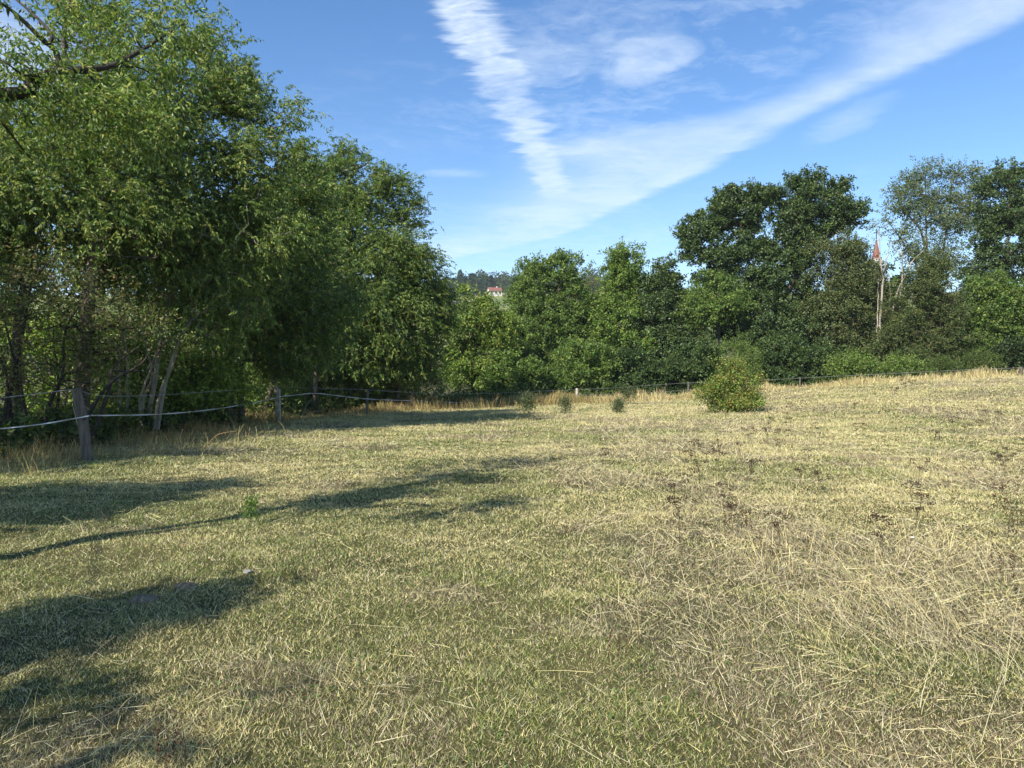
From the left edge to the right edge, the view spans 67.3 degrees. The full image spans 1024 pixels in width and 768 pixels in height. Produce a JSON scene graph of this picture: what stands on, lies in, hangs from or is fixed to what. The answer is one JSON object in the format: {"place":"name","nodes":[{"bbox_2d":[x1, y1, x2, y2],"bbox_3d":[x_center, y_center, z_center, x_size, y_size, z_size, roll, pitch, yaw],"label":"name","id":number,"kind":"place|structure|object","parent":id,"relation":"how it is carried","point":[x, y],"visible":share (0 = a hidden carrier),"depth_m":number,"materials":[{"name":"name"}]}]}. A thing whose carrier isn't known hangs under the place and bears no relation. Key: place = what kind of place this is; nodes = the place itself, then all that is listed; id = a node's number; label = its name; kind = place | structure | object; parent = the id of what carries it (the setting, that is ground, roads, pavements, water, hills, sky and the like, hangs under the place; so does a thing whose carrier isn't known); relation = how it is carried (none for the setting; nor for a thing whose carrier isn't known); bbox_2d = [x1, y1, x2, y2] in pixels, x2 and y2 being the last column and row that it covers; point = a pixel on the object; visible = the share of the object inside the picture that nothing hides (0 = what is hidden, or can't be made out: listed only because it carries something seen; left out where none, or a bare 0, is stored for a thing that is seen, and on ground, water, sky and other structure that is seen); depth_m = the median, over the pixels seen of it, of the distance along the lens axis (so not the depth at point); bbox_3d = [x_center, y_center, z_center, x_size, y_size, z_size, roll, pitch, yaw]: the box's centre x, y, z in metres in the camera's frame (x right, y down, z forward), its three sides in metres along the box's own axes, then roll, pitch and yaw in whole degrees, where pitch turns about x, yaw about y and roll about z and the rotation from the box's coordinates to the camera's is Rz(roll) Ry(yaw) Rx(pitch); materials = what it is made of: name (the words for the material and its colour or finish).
{"place":"outdoors","nodes":[
{"label":"outdoors","id":0,"kind":"place"},
{"bbox_2d":[0,292,1023,767],"bbox_3d":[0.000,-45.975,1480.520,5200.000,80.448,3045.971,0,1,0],"label":"ground","id":1,"kind":"structure","parent":0,"point":[352,628],"depth_m":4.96,"materials":[{"name":"plant"}]},
{"bbox_2d":[0,312,148,414],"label":"undergrowth bush","id":2,"kind":"object","parent":1,"relation":"on","point":[58,362],"visible":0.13,"depth_m":21.70,"materials":[{"name":"green plant"}]},
{"bbox_2d":[0,224,205,448],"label":"thicket","id":3,"kind":"object","parent":1,"relation":"on","point":[15,369],"visible":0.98,"depth_m":17.17,"materials":[{"name":"green plant"}]},
{"bbox_2d":[0,0,216,439],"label":"roadside tree","id":4,"kind":"object","parent":1,"relation":"on","point":[26,194],"visible":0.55,"depth_m":18.03,"materials":[{"name":"green plant"}]},
{"bbox_2d":[0,63,240,387],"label":"tree","id":5,"kind":"object","parent":1,"relation":"on","point":[104,299],"visible":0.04,"depth_m":27.87,"materials":[{"name":"green plant"}]},
{"bbox_2d":[39,312,203,419],"bbox_3d":[-11.458,-0.311,22.954,4.826,4.039,3.997,0,1,0],"label":"undergrowth bush","id":6,"kind":"object","parent":1,"relation":"on","point":[144,367],"visible":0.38,"depth_m":22.34,"materials":[{"name":"green plant"}]},
{"bbox_2d":[0,0,263,257],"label":"tree","id":7,"kind":"object","parent":1,"relation":"on","point":[35,80],"visible":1,"depth_m":7.74,"materials":[{"name":"green plant"}]},
{"bbox_2d":[129,593,159,603],"bbox_3d":[-2.606,1.533,5.467,0.207,0.093,0.170,0,1,0],"label":"earth mound","id":8,"kind":"object","parent":1,"relation":"on","point":[147,598],"visible":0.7,"depth_m":5.42,"materials":[{"name":"soil"}]},
{"bbox_2d":[114,709,183,716],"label":"bent stalk","id":9,"kind":"object","parent":1,"relation":"on","point":[155,710],"visible":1,"depth_m":3.67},
{"bbox_2d":[154,712,205,767],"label":"dock plant","id":10,"kind":"object","parent":1,"relation":"on","point":[167,736],"visible":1,"depth_m":2.90,"materials":[{"name":"plant"}]},
{"bbox_2d":[181,717,186,758],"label":"bent stalk","id":11,"kind":"object","parent":1,"relation":"on","point":[184,741],"visible":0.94,"depth_m":3.25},
{"bbox_2d":[173,582,196,590],"bbox_3d":[-2.474,1.532,5.804,0.180,0.080,0.125,0,1,0],"label":"earth mound","id":12,"kind":"object","parent":1,"relation":"on","point":[185,585],"visible":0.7,"depth_m":5.78,"materials":[{"name":"soil"}]},
{"bbox_2d":[104,333,270,422],"bbox_3d":[-9.880,0.006,23.941,4.702,3.287,4.479,0,1,0],"label":"undergrowth bush","id":13,"kind":"object","parent":1,"relation":"on","point":[218,376],"visible":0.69,"depth_m":23.40,"materials":[{"name":"green plant"}]},
{"bbox_2d":[46,4,332,435],"bbox_3d":[-8.525,-4.123,20.490,7.573,11.348,4.826,0,1,0],"label":"pale stemmed tree","id":14,"kind":"object","parent":1,"relation":"on","point":[243,207],"visible":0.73,"depth_m":20.07,"materials":[{"name":"green plant"}]},
{"bbox_2d":[243,568,253,573],"bbox_3d":[-2.138,1.522,6.223,0.084,0.061,0.068,0,1,0],"label":"stone","id":15,"kind":"object","parent":1,"relation":"on","point":[248,570],"visible":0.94,"depth_m":6.21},
{"bbox_2d":[239,493,259,521],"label":"green weed","id":16,"kind":"object","parent":1,"relation":"on","point":[251,503],"visible":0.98,"depth_m":8.11,"materials":[{"name":"green plant"}]},
{"bbox_2d":[136,138,386,424],"bbox_3d":[-8.946,-3.390,26.906,7.594,9.780,10.163,0,1,-32],"label":"arching tree","id":17,"kind":"object","parent":1,"relation":"on","point":[273,345],"visible":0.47,"depth_m":24.95,"materials":[{"name":"green plant"}]},
{"bbox_2d":[234,353,312,414],"bbox_3d":[-10.275,0.087,30.106,5.197,3.031,4.398,0,1,0],"label":"undergrowth bush","id":18,"kind":"object","parent":1,"relation":"on","point":[266,384],"visible":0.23,"depth_m":29.43,"materials":[{"name":"green plant"}]},
{"bbox_2d":[203,158,421,409],"bbox_3d":[-9.438,-4.577,36.322,10.648,12.923,7.248,0,1,0],"label":"tree","id":19,"kind":"object","parent":1,"relation":"on","point":[397,373],"visible":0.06,"depth_m":34.92,"materials":[{"name":"green plant"}]},
{"bbox_2d":[282,368,403,408],"bbox_3d":[-8.211,-0.182,36.011,5.833,3.698,4.827,0,1,22],"label":"undergrowth bush","id":20,"kind":"object","parent":1,"relation":"on","point":[324,393],"visible":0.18,"depth_m":35.13,"materials":[{"name":"green plant"}]},
{"bbox_2d":[289,127,483,407],"bbox_3d":[-6.173,-5.241,35.181,9.764,13.222,6.213,0,1,0],"label":"rounded tree","id":21,"kind":"object","parent":1,"relation":"on","point":[407,296],"visible":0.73,"depth_m":34.81,"materials":[{"name":"green plant"}]},
{"bbox_2d":[337,358,462,407],"bbox_3d":[-5.612,-0.200,37.049,5.364,3.512,4.718,-1,1,-32],"label":"undergrowth bush","id":22,"kind":"object","parent":1,"relation":"on","point":[439,384],"visible":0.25,"depth_m":36.42,"materials":[{"name":"green plant"}]},
{"bbox_2d":[457,269,462,293],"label":"conifer tree","id":23,"kind":"object","parent":1,"relation":"on","point":[459,272],"visible":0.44,"depth_m":468.57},
{"bbox_2d":[468,273,476,292],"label":"conifer tree","id":24,"kind":"object","parent":1,"relation":"on","point":[470,275],"visible":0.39,"depth_m":468.53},
{"bbox_2d":[442,343,507,393],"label":"backing tree","id":25,"kind":"object","parent":1,"relation":"on","point":[467,369],"visible":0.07,"depth_m":71.54,"materials":[{"name":"green plant"}]},
{"bbox_2d":[434,281,528,395],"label":"young tree","id":26,"kind":"object","parent":1,"relation":"on","point":[489,321],"visible":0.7,"depth_m":49.41,"materials":[{"name":"green plant"}]},
{"bbox_2d":[487,275,495,286],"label":"conifer tree","id":27,"kind":"object","parent":1,"relation":"on","point":[490,281],"visible":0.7,"depth_m":472.33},
{"bbox_2d":[486,286,501,295],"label":"hill house","id":28,"kind":"structure","parent":1,"relation":"on","point":[496,290],"depth_m":452.19,"materials":[{"name":"white tile"}]},
{"bbox_2d":[0,359,1023,455],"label":"undergrowth","id":29,"kind":"object","parent":1,"relation":"on","point":[107,426],"visible":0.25,"depth_m":21.36,"materials":[{"name":"green plant"}]},
{"bbox_2d":[0,367,1023,460],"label":"pasture fence","id":30,"kind":"object","parent":1,"relation":"on","point":[82,416],"visible":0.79,"depth_m":14.22,"materials":[{"name":"grey wood"}]},
{"bbox_2d":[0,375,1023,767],"bbox_3d":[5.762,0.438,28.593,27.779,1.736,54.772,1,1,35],"label":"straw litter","id":31,"kind":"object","parent":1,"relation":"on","point":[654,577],"visible":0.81,"depth_m":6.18,"materials":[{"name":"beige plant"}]},
{"bbox_2d":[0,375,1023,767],"bbox_3d":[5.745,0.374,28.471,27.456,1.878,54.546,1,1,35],"label":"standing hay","id":32,"kind":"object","parent":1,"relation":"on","point":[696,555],"visible":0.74,"depth_m":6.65,"materials":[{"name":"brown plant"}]},
{"bbox_2d":[472,347,559,398],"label":"hedge bush","id":33,"kind":"object","parent":1,"relation":"on","point":[508,371],"visible":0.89,"depth_m":48.25,"materials":[{"name":"green plant"}]},
{"bbox_2d":[515,387,540,419],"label":"seedling","id":34,"kind":"object","parent":1,"relation":"on","point":[527,404],"visible":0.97,"depth_m":26.89,"materials":[{"name":"green plant"}]},
{"bbox_2d":[493,247,609,395],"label":"tree","id":35,"kind":"object","parent":1,"relation":"on","point":[563,320],"visible":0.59,"depth_m":54.93,"materials":[{"name":"green plant"}]},
{"bbox_2d":[554,393,575,413],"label":"seedling","id":36,"kind":"object","parent":1,"relation":"on","point":[564,401],"visible":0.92,"depth_m":31.02,"materials":[{"name":"green plant"}]},
{"bbox_2d":[540,334,629,397],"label":"hedge bush","id":37,"kind":"object","parent":1,"relation":"on","point":[575,372],"visible":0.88,"depth_m":49.04,"materials":[{"name":"green plant"}]},
{"bbox_2d":[371,259,800,297],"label":"hillside wood","id":38,"kind":"object","parent":1,"relation":"on","point":[501,280],"visible":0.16,"depth_m":487.65,"materials":[{"name":"plant"}]},
{"bbox_2d":[578,270,618,323],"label":"faded tree","id":39,"kind":"object","parent":1,"relation":"on","point":[595,282],"visible":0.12,"depth_m":61.64,"materials":[{"name":"green plant"}]},
{"bbox_2d":[608,396,627,412],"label":"seedling","id":40,"kind":"object","parent":1,"relation":"on","point":[619,404],"visible":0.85,"depth_m":31.44,"materials":[{"name":"green plant"}]},
{"bbox_2d":[607,633,629,682],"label":"dock plant","id":41,"kind":"object","parent":1,"relation":"on","point":[618,648],"visible":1,"depth_m":3.96,"materials":[{"name":"plant"}]},
{"bbox_2d":[581,235,661,365],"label":"tufted tree","id":42,"kind":"object","parent":1,"relation":"on","point":[623,271],"visible":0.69,"depth_m":54.89,"materials":[{"name":"green plant"}]},
{"bbox_2d":[590,341,666,395],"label":"hedge bush","id":43,"kind":"object","parent":1,"relation":"on","point":[638,375],"visible":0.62,"depth_m":49.21,"materials":[{"name":"green plant"}]},
{"bbox_2d":[617,385,639,404],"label":"seedling","id":44,"kind":"object","parent":1,"relation":"on","point":[627,393],"visible":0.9,"depth_m":39.01,"materials":[{"name":"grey plant"}]},
{"bbox_2d":[653,471,669,484],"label":"seed head weed","id":45,"kind":"object","parent":1,"relation":"on","point":[661,476],"visible":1,"depth_m":10.50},
{"bbox_2d":[624,251,706,392],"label":"oak","id":46,"kind":"object","parent":1,"relation":"on","point":[667,333],"visible":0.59,"depth_m":54.12,"materials":[{"name":"green plant"}]},
{"bbox_2d":[665,482,685,501],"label":"seed head weed","id":47,"kind":"object","parent":1,"relation":"on","point":[673,484],"visible":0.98,"depth_m":9.41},
{"bbox_2d":[661,493,693,542],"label":"seed head weed","id":48,"kind":"object","parent":1,"relation":"on","point":[674,503],"visible":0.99,"depth_m":7.27,"materials":[{"name":"plant"}]},
{"bbox_2d":[675,472,693,493],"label":"seed head weed","id":49,"kind":"object","parent":1,"relation":"on","point":[684,473],"visible":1,"depth_m":9.81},
{"bbox_2d":[681,449,695,479],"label":"seed head weed","id":50,"kind":"object","parent":1,"relation":"on","point":[688,457],"visible":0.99,"depth_m":11.23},
{"bbox_2d":[654,337,730,394],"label":"hedge bush","id":51,"kind":"object","parent":1,"relation":"on","point":[691,370],"visible":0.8,"depth_m":49.13,"materials":[{"name":"green plant"}]},
{"bbox_2d":[688,459,710,494],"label":"seed head weed","id":52,"kind":"object","parent":1,"relation":"on","point":[697,468],"visible":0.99,"depth_m":9.94,"materials":[{"name":"plant"}]},
{"bbox_2d":[673,288,730,361],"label":"backing tree","id":53,"kind":"object","parent":1,"relation":"on","point":[705,334],"visible":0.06,"depth_m":73.20,"materials":[{"name":"green plant"}]},
{"bbox_2d":[696,445,715,454],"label":"seed head weed","id":54,"kind":"object","parent":1,"relation":"on","point":[706,451],"visible":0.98,"depth_m":12.49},
{"bbox_2d":[671,265,760,344],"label":"hedge bush","id":55,"kind":"object","parent":1,"relation":"on","point":[719,309],"visible":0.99,"depth_m":52.34,"materials":[{"name":"green plant"}]},
{"bbox_2d":[709,449,726,471],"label":"seed head weed","id":56,"kind":"object","parent":1,"relation":"on","point":[716,450],"visible":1,"depth_m":12.28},
{"bbox_2d":[709,482,733,511],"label":"seed head weed","id":57,"kind":"object","parent":1,"relation":"on","point":[730,489],"visible":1,"depth_m":8.84,"materials":[{"name":"plant"}]},
{"bbox_2d":[724,510,730,539],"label":"dock plant","id":58,"kind":"object","parent":1,"relation":"on","point":[725,519],"visible":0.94,"depth_m":7.39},
{"bbox_2d":[691,352,770,412],"bbox_3d":[8.518,0.073,30.060,3.074,2.665,1.907,0,1,17],"label":"rose bush","id":59,"kind":"object","parent":1,"relation":"on","point":[748,398],"visible":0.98,"depth_m":29.83,"materials":[{"name":"green plant"}]},
{"bbox_2d":[723,501,755,529],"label":"seed head weed","id":60,"kind":"object","parent":1,"relation":"on","point":[731,507],"visible":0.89,"depth_m":7.85,"materials":[{"name":"plant"}]},
{"bbox_2d":[728,504,752,527],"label":"dock plant","id":61,"kind":"object","parent":1,"relation":"on","point":[742,516],"visible":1,"depth_m":7.21,"materials":[{"name":"plant"}]},
{"bbox_2d":[711,326,770,386],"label":"hedge bush","id":62,"kind":"object","parent":1,"relation":"on","point":[744,346],"visible":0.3,"depth_m":49.74,"materials":[{"name":"green plant"}]},
{"bbox_2d":[738,427,756,435],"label":"seed head weed","id":63,"kind":"object","parent":1,"relation":"on","point":[755,429],"visible":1,"depth_m":15.54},
{"bbox_2d":[746,459,762,485],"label":"seed head weed","id":64,"kind":"object","parent":1,"relation":"on","point":[750,460],"visible":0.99,"depth_m":10.64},
{"bbox_2d":[758,539,779,574],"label":"dock plant","id":65,"kind":"object","parent":1,"relation":"on","point":[769,550],"visible":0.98,"depth_m":6.05,"materials":[{"name":"plant"}]},
{"bbox_2d":[669,162,873,366],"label":"great oak","id":66,"kind":"object","parent":1,"relation":"on","point":[800,215],"visible":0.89,"depth_m":54.08,"materials":[{"name":"green plant"}]},
{"bbox_2d":[760,510,794,545],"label":"seed head weed","id":67,"kind":"object","parent":1,"relation":"on","point":[774,525],"visible":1,"depth_m":7.08,"materials":[{"name":"plant"}]},
{"bbox_2d":[773,437,784,453],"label":"seed head weed","id":68,"kind":"object","parent":1,"relation":"on","point":[776,444],"visible":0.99,"depth_m":14.96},
{"bbox_2d":[746,327,823,386],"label":"hedge bush","id":69,"kind":"object","parent":1,"relation":"on","point":[794,354],"visible":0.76,"depth_m":48.96,"materials":[{"name":"green plant"}]},
{"bbox_2d":[793,467,807,493],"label":"seed head weed","id":70,"kind":"object","parent":1,"relation":"on","point":[796,470],"visible":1,"depth_m":10.38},
{"bbox_2d":[801,448,810,466],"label":"seed head weed","id":71,"kind":"object","parent":1,"relation":"on","point":[807,454],"visible":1,"depth_m":12.72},
{"bbox_2d":[790,341,850,382],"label":"hedge bush","id":72,"kind":"object","parent":1,"relation":"on","point":[826,351],"visible":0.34,"depth_m":48.91,"materials":[{"name":"green plant"}]},
{"bbox_2d":[810,469,837,484],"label":"seed head weed","id":73,"kind":"object","parent":1,"relation":"on","point":[816,472],"visible":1,"depth_m":10.46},
{"bbox_2d":[790,228,894,364],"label":"ivy tree","id":74,"kind":"object","parent":1,"relation":"on","point":[853,268],"visible":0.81,"depth_m":52.94,"materials":[{"name":"green plant"}]},
{"bbox_2d":[821,344,889,381],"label":"hedge bush","id":75,"kind":"object","parent":1,"relation":"on","point":[851,363],"visible":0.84,"depth_m":46.45,"materials":[{"name":"green plant"}]},
{"bbox_2d":[854,269,904,356],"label":"hedge bush","id":76,"kind":"object","parent":1,"relation":"on","point":[884,320],"visible":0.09,"depth_m":59.41,"materials":[{"name":"green plant"}]},
{"bbox_2d":[863,512,897,561],"bbox_3d":[3.163,1.336,6.596,0.256,0.467,0.302,0,1,16],"label":"seed head weed","id":77,"kind":"object","parent":1,"relation":"on","point":[875,516],"visible":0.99,"depth_m":6.58,"materials":[{"name":"plant"}]},
{"bbox_2d":[873,232,916,335],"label":"church","id":78,"kind":"structure","parent":1,"relation":"on","point":[875,252],"depth_m":167.19,"materials":[{"name":"metal"}]},
{"bbox_2d":[871,225,923,357],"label":"dead tree","id":79,"kind":"object","parent":1,"relation":"on","point":[880,313],"visible":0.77,"depth_m":52.19,"materials":[{"name":"grey wood"}]},
{"bbox_2d":[867,263,930,355],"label":"backing tree","id":80,"kind":"object","parent":1,"relation":"on","point":[897,278],"visible":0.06,"depth_m":65.08,"materials":[{"name":"green plant"}]},
{"bbox_2d":[873,347,935,377],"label":"hedge bush","id":81,"kind":"object","parent":1,"relation":"on","point":[909,365],"visible":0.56,"depth_m":46.38,"materials":[{"name":"green plant"}]},
{"bbox_2d":[901,480,924,500],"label":"seed head weed","id":82,"kind":"object","parent":1,"relation":"on","point":[916,482],"visible":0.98,"depth_m":9.56,"materials":[{"name":"plant"}]},
{"bbox_2d":[909,457,930,491],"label":"seed head weed","id":83,"kind":"object","parent":1,"relation":"on","point":[927,461],"visible":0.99,"depth_m":10.40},
{"bbox_2d":[911,491,935,529],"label":"seed head weed","id":84,"kind":"object","parent":1,"relation":"on","point":[920,507],"visible":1,"depth_m":7.84,"materials":[{"name":"plant"}]},
{"bbox_2d":[920,673,927,707],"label":"bent stalk","id":85,"kind":"object","parent":1,"relation":"on","point":[922,691],"visible":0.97,"depth_m":3.68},
{"bbox_2d":[864,245,985,369],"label":"olive tree","id":86,"kind":"object","parent":1,"relation":"on","point":[928,301],"visible":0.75,"depth_m":50.21,"materials":[{"name":"green plant"}]},
{"bbox_2d":[857,153,995,318],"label":"sparse lime","id":87,"kind":"object","parent":1,"relation":"on","point":[948,224],"visible":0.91,"depth_m":61.45,"materials":[{"name":"green plant"}]},
{"bbox_2d":[927,429,943,452],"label":"seed head weed","id":88,"kind":"object","parent":1,"relation":"on","point":[935,436],"visible":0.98,"depth_m":14.36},
{"bbox_2d":[917,352,969,376],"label":"hedge bush","id":89,"kind":"object","parent":1,"relation":"on","point":[943,364],"visible":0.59,"depth_m":46.57,"materials":[{"name":"green plant"}]},
{"bbox_2d":[937,285,976,364],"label":"tree","id":90,"kind":"object","parent":1,"relation":"on","point":[954,300],"visible":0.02,"depth_m":55.73,"materials":[{"name":"green plant"}]},
{"bbox_2d":[956,341,1009,372],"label":"hedge bush","id":91,"kind":"object","parent":1,"relation":"on","point":[983,360],"visible":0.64,"depth_m":46.55,"materials":[{"name":"green plant"}]},
{"bbox_2d":[951,265,1023,360],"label":"green tree","id":92,"kind":"object","parent":1,"relation":"on","point":[998,316],"visible":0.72,"depth_m":50.15,"materials":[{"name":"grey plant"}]},
{"bbox_2d":[953,156,1023,302],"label":"tall oak","id":93,"kind":"object","parent":1,"relation":"on","point":[1006,217],"visible":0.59,"depth_m":59.32,"materials":[{"name":"green plant"}]},
{"bbox_2d":[990,452,1001,464],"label":"seed head weed","id":94,"kind":"object","parent":1,"relation":"on","point":[997,457],"visible":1,"depth_m":11.60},
{"bbox_2d":[981,641,1020,742],"bbox_3d":[2.091,1.318,3.289,0.171,0.449,0.003,0,1,0],"label":"bent stalk","id":95,"kind":"object","parent":1,"relation":"on","point":[995,696],"visible":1,"depth_m":3.29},
{"bbox_2d":[989,542,1015,599],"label":"dock plant","id":96,"kind":"object","parent":1,"relation":"on","point":[999,556],"visible":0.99,"depth_m":5.48,"materials":[{"name":"plant"}]},
{"bbox_2d":[995,454,1009,477],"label":"seed head weed","id":97,"kind":"object","parent":1,"relation":"on","point":[1003,456],"visible":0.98,"depth_m":11.54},
{"bbox_2d":[985,335,1023,371],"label":"hedge bush","id":98,"kind":"object","parent":1,"relation":"on","point":[1014,352],"visible":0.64,"depth_m":47.36,"materials":[{"name":"green plant"}]},
{"bbox_2d":[991,476,1019,532],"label":"dock plant","id":99,"kind":"object","parent":1,"relation":"on","point":[1003,488],"visible":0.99,"depth_m":7.73,"materials":[{"name":"plant"}]},
{"bbox_2d":[1004,582,1020,683],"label":"bent stalk","id":100,"kind":"object","parent":1,"relation":"on","point":[1010,639],"visible":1,"depth_m":3.93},
{"bbox_2d":[1002,447,1023,472],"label":"seed head weed","id":101,"kind":"object","parent":1,"relation":"on","point":[1012,455],"visible":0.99,"depth_m":12.42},
{"bbox_2d":[1005,501,1023,552],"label":"dock plant","id":102,"kind":"object","parent":1,"relation":"on","point":[1012,513],"visible":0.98,"depth_m":6.79,"materials":[{"name":"plant"}]},
{"bbox_2d":[0,366,1023,477],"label":"tall dry grass","id":103,"kind":"structure","parent":0,"point":[477,402],"depth_m":28.51,"materials":[{"name":"plant"}]},
{"bbox_2d":[0,430,1023,767],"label":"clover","id":104,"kind":"object","parent":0,"point":[548,538],"visible":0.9,"depth_m":7.83,"materials":[{"name":"green plant"}]},
{"bbox_2d":[0,0,1023,294],"label":"sky","id":105,"kind":"structure","parent":0,"point":[534,126],"materials":[{"name":"blue"}]}
]}

